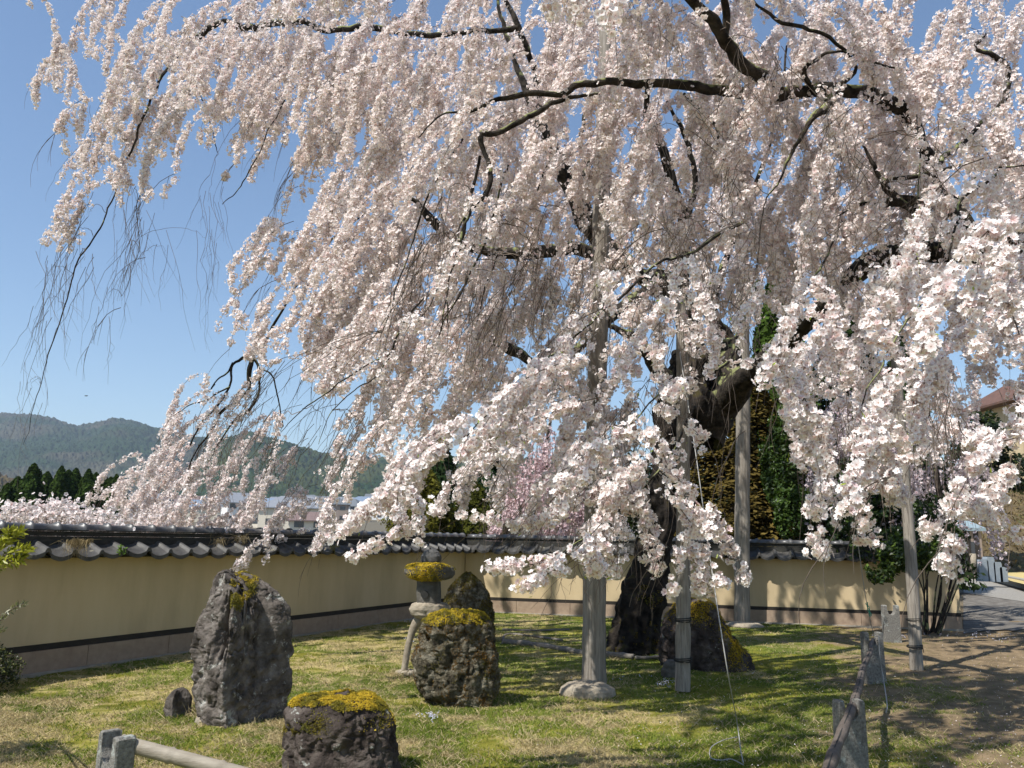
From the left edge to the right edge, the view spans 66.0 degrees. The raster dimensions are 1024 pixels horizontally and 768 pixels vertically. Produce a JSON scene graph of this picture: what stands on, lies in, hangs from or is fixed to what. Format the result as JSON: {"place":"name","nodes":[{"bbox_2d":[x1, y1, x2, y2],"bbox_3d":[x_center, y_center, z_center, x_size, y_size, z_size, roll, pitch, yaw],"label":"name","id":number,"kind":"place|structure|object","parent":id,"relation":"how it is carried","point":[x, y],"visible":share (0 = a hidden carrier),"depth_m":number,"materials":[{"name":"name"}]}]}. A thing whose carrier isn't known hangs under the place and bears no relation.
{"place":"outdoors","nodes":[
{"label":"outdoors","id":0,"kind":"place"},
{"bbox_2d":[0,472,13,490],"bbox_3d":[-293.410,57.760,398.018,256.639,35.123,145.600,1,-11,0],"label":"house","id":1,"kind":"structure","parent":0,"point":[5,479],"depth_m":405.50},
{"bbox_2d":[113,511,148,532],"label":"cherry blossoms","id":2,"kind":"object","parent":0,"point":[140,512],"visible":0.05,"depth_m":9.43,"materials":[{"name":"pink plant"}]},
{"bbox_2d":[174,495,200,501],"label":"house","id":3,"kind":"structure","parent":0,"point":[197,498],"depth_m":392.69,"materials":[{"name":"white glass"}]},
{"bbox_2d":[0,412,382,497],"bbox_3d":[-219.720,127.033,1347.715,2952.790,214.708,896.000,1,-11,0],"label":"hills","id":4,"kind":"structure","parent":0,"point":[52,445],"depth_m":1219.39,"materials":[{"name":"green plant"}]},
{"bbox_2d":[0,510,1023,767],"bbox_3d":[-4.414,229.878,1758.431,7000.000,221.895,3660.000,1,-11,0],"label":"ground","id":5,"kind":"structure","parent":0,"point":[992,662],"depth_m":6.34,"materials":[{"name":"green plant"}]},
{"bbox_2d":[0,482,15,515],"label":"cypress tree","id":6,"kind":"object","parent":5,"relation":"on","point":[7,491],"visible":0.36,"depth_m":36.98,"materials":[{"name":"green plant"}]},
{"bbox_2d":[0,641,26,690],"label":"azalea bush","id":7,"kind":"object","parent":5,"relation":"on","point":[7,669],"visible":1,"depth_m":5.87,"materials":[{"name":"green plant"}]},
{"bbox_2d":[0,600,27,632],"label":"twiggy sprig","id":8,"kind":"object","parent":5,"relation":"on","point":[7,612],"visible":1,"depth_m":2.89,"materials":[{"name":"green plant"}]},
{"bbox_2d":[10,476,21,497],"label":"cypress tree","id":9,"kind":"object","parent":5,"relation":"on","point":[13,483],"visible":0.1,"depth_m":38.25,"materials":[{"name":"green plant"}]},
{"bbox_2d":[0,523,34,572],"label":"bamboo sprig","id":10,"kind":"object","parent":5,"relation":"on","point":[6,539],"visible":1,"depth_m":3.12,"materials":[{"name":"green plant"}]},
{"bbox_2d":[8,463,47,523],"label":"cypress tree","id":11,"kind":"object","parent":5,"relation":"on","point":[30,484],"visible":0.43,"depth_m":36.12,"materials":[{"name":"green plant"}]},
{"bbox_2d":[31,471,52,501],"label":"cypress tree","id":12,"kind":"object","parent":5,"relation":"on","point":[47,478],"visible":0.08,"depth_m":37.27,"materials":[{"name":"green plant"}]},
{"bbox_2d":[45,465,68,512],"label":"cypress tree","id":13,"kind":"object","parent":5,"relation":"on","point":[58,487],"visible":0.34,"depth_m":36.81,"materials":[{"name":"green plant"}]},
{"bbox_2d":[60,469,77,502],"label":"cypress tree","id":14,"kind":"object","parent":5,"relation":"on","point":[72,489],"visible":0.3,"depth_m":37.29,"materials":[{"name":"green plant"}]},
{"bbox_2d":[72,467,81,491],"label":"cypress tree","id":15,"kind":"object","parent":5,"relation":"on","point":[77,474],"visible":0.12,"depth_m":39.05,"materials":[{"name":"green plant"}]},
{"bbox_2d":[61,468,98,531],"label":"cypress tree","id":16,"kind":"object","parent":5,"relation":"on","point":[86,482],"visible":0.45,"depth_m":36.34,"materials":[{"name":"green plant"}]},
{"bbox_2d":[0,481,176,537],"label":"blossoming shrub","id":17,"kind":"object","parent":5,"relation":"on","point":[49,512],"visible":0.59,"depth_m":7.73,"materials":[{"name":"pink plant"}]},
{"bbox_2d":[93,472,99,483],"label":"cypress tree","id":18,"kind":"object","parent":5,"relation":"on","point":[95,475],"visible":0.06,"depth_m":37.74,"materials":[{"name":"green plant"}]},
{"bbox_2d":[96,476,107,495],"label":"cypress tree","id":19,"kind":"object","parent":5,"relation":"on","point":[103,483],"visible":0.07,"depth_m":37.52,"materials":[{"name":"green plant"}]},
{"bbox_2d":[97,476,114,536],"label":"cypress tree","id":20,"kind":"object","parent":5,"relation":"on","point":[110,481],"visible":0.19,"depth_m":37.10,"materials":[{"name":"green plant"}]},
{"bbox_2d":[95,728,135,767],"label":"granite post","id":21,"kind":"object","parent":5,"relation":"on","point":[116,749],"visible":1,"depth_m":2.99,"materials":[{"name":"grey stone"}]},
{"bbox_2d":[122,734,248,767],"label":"bamboo rail","id":22,"kind":"object","parent":21,"relation":"on","point":[165,754],"visible":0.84,"depth_m":2.99,"materials":[{"name":"beige wood"}]},
{"bbox_2d":[113,473,119,483],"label":"cypress tree","id":23,"kind":"object","parent":5,"relation":"on","point":[116,477],"visible":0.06,"depth_m":38.07,"materials":[{"name":"green plant"}]},
{"bbox_2d":[105,483,128,518],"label":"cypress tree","id":24,"kind":"object","parent":5,"relation":"on","point":[116,511],"visible":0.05,"depth_m":36.24,"materials":[{"name":"green plant"}]},
{"bbox_2d":[128,493,173,510],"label":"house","id":25,"kind":"structure","parent":5,"relation":"on","point":[157,498],"depth_m":413.79,"materials":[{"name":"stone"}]},
{"bbox_2d":[163,687,191,718],"bbox_3d":[-2.228,2.126,5.244,0.126,0.200,0.164,-7,-14,37],"label":"stone","id":26,"kind":"object","parent":5,"relation":"on","point":[174,705],"visible":0.92,"depth_m":5.21,"materials":[{"name":"grey stone"}]},
{"bbox_2d":[195,717,200,724],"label":"stone","id":27,"kind":"object","parent":5,"relation":"on","point":[197,720],"visible":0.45,"depth_m":5.03,"materials":[{"name":"beige stone"}]},
{"bbox_2d":[186,500,220,521],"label":"house","id":28,"kind":"structure","parent":5,"relation":"on","point":[199,511],"depth_m":203.56,"materials":[{"name":"grey glass"}]},
{"bbox_2d":[220,492,249,523],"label":"house","id":29,"kind":"structure","parent":5,"relation":"on","point":[237,498],"depth_m":184.53,"materials":[{"name":"stone"}]},
{"bbox_2d":[0,520,475,681],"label":"garden wall","id":30,"kind":"structure","parent":5,"relation":"on","point":[146,595],"depth_m":7.69,"materials":[{"name":"paint"}]},
{"bbox_2d":[52,537,93,559],"bbox_3d":[-3.751,1.399,6.682,0.435,0.203,0.288,1,-11,0],"label":"dry grass tuft","id":31,"kind":"object","parent":30,"relation":"on","point":[79,542],"visible":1,"depth_m":6.70,"materials":[{"name":"brown plant"}]},
{"bbox_2d":[116,545,127,554],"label":"leafy weed","id":32,"kind":"object","parent":30,"relation":"attached to","point":[120,550],"visible":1,"depth_m":7.06,"materials":[{"name":"green plant"}]},
{"bbox_2d":[208,536,229,549],"bbox_3d":[-3.005,1.631,8.105,0.225,0.195,0.216,-7,-13,35],"label":"dry grass tuft","id":33,"kind":"object","parent":30,"relation":"on","point":[218,540],"visible":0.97,"depth_m":8.10,"materials":[{"name":"brown plant"}]},
{"bbox_2d":[230,534,251,546],"bbox_3d":[-2.880,1.657,8.371,0.233,0.194,0.196,-7,-13,34],"label":"dry grass tuft","id":34,"kind":"object","parent":30,"relation":"on","point":[241,537],"visible":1,"depth_m":8.39,"materials":[{"name":"plant"}]},
{"bbox_2d":[190,569,293,728],"bbox_3d":[-1.837,1.762,5.289,0.485,1.021,0.593,-7,-14,35],"label":"standing stone","id":35,"kind":"object","parent":5,"relation":"on","point":[242,651],"visible":0.97,"depth_m":5.14,"materials":[{"name":"grey stone"}]},
{"bbox_2d":[249,508,258,527],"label":"house","id":36,"kind":"structure","parent":5,"relation":"on","point":[254,524],"depth_m":154.88,"materials":[{"name":"beige glass"}]},
{"bbox_2d":[257,496,336,528],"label":"house","id":37,"kind":"structure","parent":5,"relation":"on","point":[262,517],"depth_m":143.99,"materials":[{"name":"stone"}]},
{"bbox_2d":[287,511,331,529],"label":"house","id":38,"kind":"structure","parent":5,"relation":"on","point":[310,521],"depth_m":125.44,"materials":[{"name":"grey glass"}]},
{"bbox_2d":[294,521,303,526],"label":"window","id":39,"kind":"structure","parent":38,"relation":"in","point":[296,524],"depth_m":125.12,"materials":[{"name":"grey glass"}]},
{"bbox_2d":[312,496,350,522],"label":"house","id":40,"kind":"structure","parent":5,"relation":"on","point":[342,509],"depth_m":233.60,"materials":[{"name":"grey glass"}]},
{"bbox_2d":[281,688,401,767],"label":"mossy boulder","id":41,"kind":"object","parent":5,"relation":"on","point":[346,728],"visible":1,"depth_m":3.95,"materials":[{"name":"grey stone"}]},
{"bbox_2d":[342,499,366,521],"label":"house","id":42,"kind":"structure","parent":5,"relation":"on","point":[353,505],"depth_m":252.17,"materials":[{"name":"grey glass"}]},
{"bbox_2d":[353,496,391,519],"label":"house","id":43,"kind":"structure","parent":5,"relation":"on","point":[361,498],"depth_m":292.04,"materials":[{"name":"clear glass"}]},
{"bbox_2d":[380,469,464,539],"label":"golden conifer","id":44,"kind":"object","parent":5,"relation":"on","point":[432,487],"visible":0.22,"depth_m":19.39,"materials":[{"name":"green plant"}]},
{"bbox_2d":[395,549,455,675],"bbox_3d":[-0.768,2.025,6.965,0.490,1.113,0.365,-5,-12,28],"label":"stone lantern","id":45,"kind":"object","parent":5,"relation":"on","point":[428,592],"visible":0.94,"depth_m":6.91,"materials":[{"name":"grey stone"}]},
{"bbox_2d":[429,449,460,525],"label":"conifer tree","id":46,"kind":"object","parent":5,"relation":"on","point":[450,464],"visible":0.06,"depth_m":25.56,"materials":[{"name":"green plant"}]},
{"bbox_2d":[410,608,501,707],"bbox_3d":[-0.412,2.061,5.840,0.690,0.782,0.420,1,-11,0],"label":"porous boulder","id":47,"kind":"object","parent":5,"relation":"on","point":[454,659],"visible":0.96,"depth_m":5.69,"materials":[{"name":"grey stone"}]},
{"bbox_2d":[443,571,495,631],"bbox_3d":[-0.516,2.637,9.180,0.674,0.905,0.536,1,-11,0],"label":"mossy rock","id":48,"kind":"object","parent":5,"relation":"on","point":[466,590],"visible":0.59,"depth_m":9.07,"materials":[{"name":"grey stone"}]},
{"bbox_2d":[443,481,499,540],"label":"golden conifer","id":49,"kind":"object","parent":5,"relation":"on","point":[477,497],"visible":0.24,"depth_m":20.41,"materials":[{"name":"green plant"}]},
{"bbox_2d":[455,433,521,541],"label":"conifer tree","id":50,"kind":"object","parent":5,"relation":"on","point":[494,470],"visible":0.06,"depth_m":23.43,"materials":[{"name":"green plant"}]},
{"bbox_2d":[1,0,1023,655],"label":"weeping cherry tree","id":51,"kind":"object","parent":5,"relation":"on","point":[919,248],"visible":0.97,"depth_m":5.70,"materials":[{"name":"pink plant"}]},
{"bbox_2d":[501,633,562,643],"bbox_3d":[0.241,3.047,9.421,0.733,0.033,0.897,1,-11,0],"label":"fallen log","id":52,"kind":"object","parent":5,"relation":"on","point":[551,638],"visible":0.91,"depth_m":9.58,"materials":[{"name":"grey wood"}]},
{"bbox_2d":[502,628,569,630],"bbox_3d":[0.325,3.226,10.337,0.909,0.033,0.132,3,-11,-9],"label":"fallen log","id":53,"kind":"object","parent":5,"relation":"on","point":[532,629],"visible":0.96,"depth_m":10.29,"materials":[{"name":"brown wood"}]},
{"bbox_2d":[486,417,612,542],"bbox_3d":[0.715,2.316,14.355,2.520,3.574,2.618,1,-11,0],"label":"cherry tree","id":54,"kind":"object","parent":5,"relation":"on","point":[526,483],"visible":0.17,"depth_m":13.86,"materials":[{"name":"pink plant"}]},
{"bbox_2d":[503,639,633,659],"bbox_3d":[0.552,2.865,8.523,1.664,0.068,0.198,-8,-14,38],"label":"fallen log","id":55,"kind":"object","parent":5,"relation":"on","point":[621,655],"visible":0.73,"depth_m":8.53,"materials":[{"name":"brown wood"}]},
{"bbox_2d":[559,679,615,699],"bbox_3d":[0.597,2.423,6.230,0.450,0.130,0.397,1,-11,0],"label":"foundation stone","id":56,"kind":"object","parent":5,"relation":"on","point":[587,688],"visible":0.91,"depth_m":6.11,"materials":[{"name":"grey stone"}]},
{"bbox_2d":[581,0,612,683],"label":"support post","id":57,"kind":"object","parent":5,"relation":"on","point":[594,659],"visible":0.44,"depth_m":6.70,"materials":[{"name":"grey wood"}]},
{"bbox_2d":[635,655,658,659],"bbox_3d":[1.421,2.811,8.108,0.346,0.039,0.074,6,-12,-23],"label":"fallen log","id":58,"kind":"object","parent":5,"relation":"on","point":[646,657],"visible":0.84,"depth_m":8.06,"materials":[{"name":"grey wood"}]},
{"bbox_2d":[661,659,674,677],"bbox_3d":[1.450,2.582,7.130,0.206,0.170,0.146,1,-11,0],"label":"stone","id":59,"kind":"object","parent":5,"relation":"on","point":[668,669],"visible":0.63,"depth_m":7.08,"materials":[{"name":"grey stone"}]},
{"bbox_2d":[673,295,691,691],"bbox_3d":[1.487,0.837,6.901,0.155,3.473,0.446,-3,-12,21],"label":"support post","id":60,"kind":"object","parent":5,"relation":"on","point":[682,659],"visible":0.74,"depth_m":6.60,"materials":[{"name":"grey wood"}]},
{"bbox_2d":[658,597,754,672],"bbox_3d":[1.913,2.485,7.748,0.973,0.748,0.576,1,-11,0],"label":"mossy rock","id":61,"kind":"object","parent":5,"relation":"on","point":[707,653],"visible":0.74,"depth_m":7.55,"materials":[{"name":"grey stone"}]},
{"bbox_2d":[679,352,743,762],"bbox_3d":[1.214,0.894,4.670,0.204,2.439,0.906,1,-11,0],"label":"guy wire","id":62,"kind":"object","parent":5,"relation":"attached to","point":[715,593],"visible":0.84,"depth_m":4.40,"materials":[{"name":"grey metal"}]},
{"bbox_2d":[465,533,963,631],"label":"garden wall","id":63,"kind":"structure","parent":5,"relation":"on","point":[780,570],"depth_m":11.99,"materials":[{"name":"paint"}]},
{"bbox_2d":[709,737,743,764],"bbox_3d":[1.192,2.054,4.518,0.160,0.117,0.521,0,-11,5],"label":"wire loop","id":64,"kind":"object","parent":5,"relation":"on","point":[723,759],"visible":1,"depth_m":4.38,"materials":[{"name":"grey metal"}]},
{"bbox_2d":[730,30,750,621],"bbox_3d":[3.604,-1.284,12.640,0.428,9.900,0.236,1,-11,0],"label":"support post","id":65,"kind":"object","parent":5,"relation":"on","point":[742,532],"visible":0.31,"depth_m":11.97,"materials":[{"name":"grey wood"}]},
{"bbox_2d":[672,384,814,546],"bbox_3d":[4.107,2.019,15.265,4.434,5.458,4.608,-6,-13,34],"label":"golden conifer","id":66,"kind":"object","parent":5,"relation":"on","point":[762,410],"visible":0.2,"depth_m":14.48,"materials":[{"name":"green plant"}]},
{"bbox_2d":[726,621,763,627],"bbox_3d":[3.356,3.475,11.342,0.553,0.095,0.468,1,-11,0],"label":"foundation stone","id":67,"kind":"object","parent":5,"relation":"on","point":[737,624],"visible":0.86,"depth_m":11.21,"materials":[{"name":"grey stone"}]},
{"bbox_2d":[494,625,1022,766],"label":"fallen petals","id":68,"kind":"object","parent":5,"relation":"on","point":[869,717],"visible":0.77,"depth_m":5.30,"materials":[{"name":"white plant"}]},
{"bbox_2d":[607,439,923,543],"bbox_3d":[5.338,2.688,17.633,7.764,3.300,2.117,1,-11,0],"label":"evergreen hedge","id":69,"kind":"object","parent":5,"relation":"on","point":[634,528],"visible":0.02,"depth_m":17.28,"materials":[{"name":"green plant"}]},
{"bbox_2d":[722,276,845,537],"bbox_3d":[6.288,1.086,18.083,3.788,7.602,3.651,-4,-12,23],"label":"conifer tree","id":70,"kind":"object","parent":5,"relation":"on","point":[767,335],"visible":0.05,"depth_m":18.30,"materials":[{"name":"green plant"}]},
{"bbox_2d":[758,405,819,539],"bbox_3d":[4.822,2.133,13.677,1.010,3.657,1.158,1,-11,0],"label":"broadleaf shrub","id":71,"kind":"object","parent":5,"relation":"on","point":[787,508],"visible":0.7,"depth_m":13.70,"materials":[{"name":"green plant"}]},
{"bbox_2d":[750,398,852,540],"bbox_3d":[5.626,2.357,15.340,3.163,4.515,3.617,1,-11,0],"label":"golden conifer","id":72,"kind":"object","parent":5,"relation":"on","point":[769,520],"visible":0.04,"depth_m":14.98,"materials":[{"name":"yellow plant"}]},
{"bbox_2d":[832,698,868,767],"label":"granite post","id":73,"kind":"object","parent":5,"relation":"on","point":[854,752],"visible":0.66,"depth_m":3.94,"materials":[{"name":"grey stone"}]},
{"bbox_2d":[822,638,874,767],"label":"wooden rail","id":74,"kind":"object","parent":73,"relation":"on","point":[832,756],"visible":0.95,"depth_m":3.62,"materials":[{"name":"grey wood"}]},
{"bbox_2d":[796,338,924,540],"bbox_3d":[5.934,1.585,13.593,2.216,4.902,2.214,1,-11,0],"label":"cherry tree","id":75,"kind":"object","parent":5,"relation":"on","point":[808,484],"visible":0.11,"depth_m":13.34,"materials":[{"name":"pink plant"}]},
{"bbox_2d":[811,301,927,532],"bbox_3d":[8.275,1.390,19.153,4.518,7.489,4.043,8,-13,-31],"label":"conifer tree","id":76,"kind":"object","parent":5,"relation":"on","point":[849,332],"visible":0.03,"depth_m":19.09,"materials":[{"name":"green plant"}]},
{"bbox_2d":[860,631,886,683],"bbox_3d":[3.212,2.456,7.013,0.192,0.483,0.076,3,-11,-8],"label":"granite post","id":77,"kind":"object","parent":5,"relation":"on","point":[873,672],"visible":0.68,"depth_m":6.98,"materials":[{"name":"grey stone"}]},
{"bbox_2d":[816,328,878,636],"bbox_3d":[2.764,0.900,6.401,0.078,2.387,2.025,-6,-13,31],"label":"guy wire","id":78,"kind":"object","parent":77,"relation":"attached to","point":[866,603],"visible":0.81,"depth_m":6.41,"materials":[{"name":"grey metal"}]},
{"bbox_2d":[878,637,887,712],"bbox_3d":[2.977,2.302,6.328,0.024,0.396,1.386,-4,-12,23],"label":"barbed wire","id":79,"kind":"object","parent":77,"relation":"hanging from","point":[883,676],"visible":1,"depth_m":6.87,"materials":[{"name":"grey metal"}]},
{"bbox_2d":[809,456,966,566],"bbox_3d":[5.846,2.405,12.432,2.199,2.693,2.020,1,-11,0],"label":"broadleaf shrub","id":80,"kind":"object","parent":5,"relation":"on","point":[895,531],"visible":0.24,"depth_m":12.24,"materials":[{"name":"green plant"}]},
{"bbox_2d":[881,605,901,642],"bbox_3d":[4.745,3.028,9.866,0.210,0.506,0.083,1,-11,0],"label":"granite post","id":81,"kind":"object","parent":5,"relation":"on","point":[891,628],"visible":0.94,"depth_m":9.83,"materials":[{"name":"grey stone"}]},
{"bbox_2d":[883,267,923,670],"bbox_3d":[4.062,0.711,8.244,0.159,4.330,0.345,-4,-12,25],"label":"support post","id":82,"kind":"object","parent":5,"relation":"on","point":[915,644],"visible":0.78,"depth_m":7.94,"materials":[{"name":"grey wood"}]},
{"bbox_2d":[863,521,963,584],"bbox_3d":[5.525,2.306,10.785,1.557,0.900,0.795,1,-11,0],"label":"broadleaf shrub","id":83,"kind":"object","parent":5,"relation":"on","point":[891,556],"visible":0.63,"depth_m":10.60,"materials":[{"name":"green plant"}]},
{"bbox_2d":[886,334,987,591],"bbox_3d":[10.577,2.032,21.216,2.750,7.103,3.011,1,-11,0],"label":"conifer tree","id":84,"kind":"object","parent":5,"relation":"on","point":[966,574],"visible":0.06,"depth_m":20.08,"materials":[{"name":"green plant"}]},
{"bbox_2d":[918,542,971,634],"bbox_3d":[6.027,2.866,11.116,0.930,1.253,0.647,1,-11,0],"label":"multi stem shrub","id":85,"kind":"object","parent":5,"relation":"on","point":[939,626],"visible":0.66,"depth_m":10.99,"materials":[{"name":"brown plant"}]},
{"bbox_2d":[892,360,1010,570],"bbox_3d":[7.851,1.651,14.453,2.079,5.171,2.124,1,-11,0],"label":"cherry tree","id":86,"kind":"object","parent":5,"relation":"on","point":[937,481],"visible":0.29,"depth_m":14.15,"materials":[{"name":"pink plant"}]},
{"bbox_2d":[957,521,985,578],"bbox_3d":[16.813,6.179,29.424,1.310,2.131,0.993,1,-11,0],"label":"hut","id":87,"kind":"object","parent":5,"relation":"on","point":[973,547],"visible":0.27,"depth_m":29.07,"materials":[{"name":"beige glass"}]},
{"bbox_2d":[970,542,975,553],"bbox_3d":[16.970,6.237,29.016,0.190,0.840,0.040,1,-11,0],"label":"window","id":88,"kind":"structure","parent":87,"relation":"in","point":[972,543],"depth_m":29.03,"materials":[{"name":"grey glass"}]},
{"bbox_2d":[0,611,1023,767],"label":"grass","id":89,"kind":"structure","parent":0,"point":[424,760],"depth_m":5.13,"materials":[{"name":"green plant"}]},
{"bbox_2d":[0,0,1023,470],"label":"sky","id":90,"kind":"structure","parent":0,"point":[155,352],"materials":[{"name":"blue"}]},
{"bbox_2d":[171,431,943,511],"bbox_3d":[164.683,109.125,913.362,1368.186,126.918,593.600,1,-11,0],"label":"hills","id":91,"kind":"structure","parent":0,"point":[376,479],"depth_m":830.47,"materials":[{"name":"green plant"}]},
{"bbox_2d":[393,620,1014,719],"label":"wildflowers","id":92,"kind":"object","parent":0,"point":[612,679],"visible":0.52,"depth_m":6.70,"materials":[{"name":"white plant"}]},
{"bbox_2d":[940,409,1023,564],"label":"broadleaf shrub","id":93,"kind":"object","parent":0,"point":[990,422],"visible":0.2,"depth_m":29.81,"materials":[{"name":"green plant"}]},
{"bbox_2d":[951,483,1023,571],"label":"bank","id":94,"kind":"structure","parent":0,"point":[1018,566],"depth_m":33.47,"materials":[{"name":"plant"}]},
{"bbox_2d":[941,474,1023,571],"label":"dry scrub","id":95,"kind":"object","parent":94,"relation":"on","point":[1016,515],"visible":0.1,"depth_m":34.35,"materials":[{"name":"plant"}]},
{"bbox_2d":[962,381,1023,477],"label":"temple building","id":96,"kind":"structure","parent":94,"relation":"on","point":[993,401],"depth_m":45.95,"materials":[{"name":"paint"}]},
{"bbox_2d":[963,581,1023,633],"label":"path","id":97,"kind":"structure","parent":0,"point":[982,613],"depth_m":14.35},
{"bbox_2d":[999,575,1023,588],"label":"kerb wall","id":98,"kind":"structure","parent":97,"relation":"on","point":[1016,584],"depth_m":24.11,"materials":[{"name":"concrete"}]},
{"bbox_2d":[964,579,1023,601],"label":"pale path","id":99,"kind":"structure","parent":0,"point":[994,589],"depth_m":20.89,"materials":[{"name":"grey concrete"}]},
{"bbox_2d":[976,560,989,581],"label":"stone block","id":100,"kind":"structure","parent":99,"relation":"on","point":[982,569],"depth_m":23.31,"materials":[{"name":"grey stone"}]},
{"bbox_2d":[970,554,976,572],"bbox_3d":[13.711,5.330,23.462,0.208,0.554,0.189,-3,-12,22],"label":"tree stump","id":101,"kind":"object","parent":100,"relation":"on","point":[973,558],"visible":0.74,"depth_m":23.42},
{"bbox_2d":[982,557,996,581],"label":"stone block","id":102,"kind":"structure","parent":99,"relation":"on","point":[991,566],"depth_m":23.32,"materials":[{"name":"grey stone"}]},
{"bbox_2d":[994,562,1002,581],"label":"stone block","id":103,"kind":"structure","parent":99,"relation":"on","point":[998,565],"depth_m":23.30,"materials":[{"name":"grey stone"}]},
{"bbox_2d":[1008,572,1023,583],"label":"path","id":104,"kind":"structure","parent":0,"point":[1018,574],"depth_m":27.17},
{"bbox_2d":[1000,567,1008,581],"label":"stone block","id":105,"kind":"structure","parent":104,"relation":"on","point":[1005,574],"depth_m":23.29,"materials":[{"name":"grey stone"}]}
]}

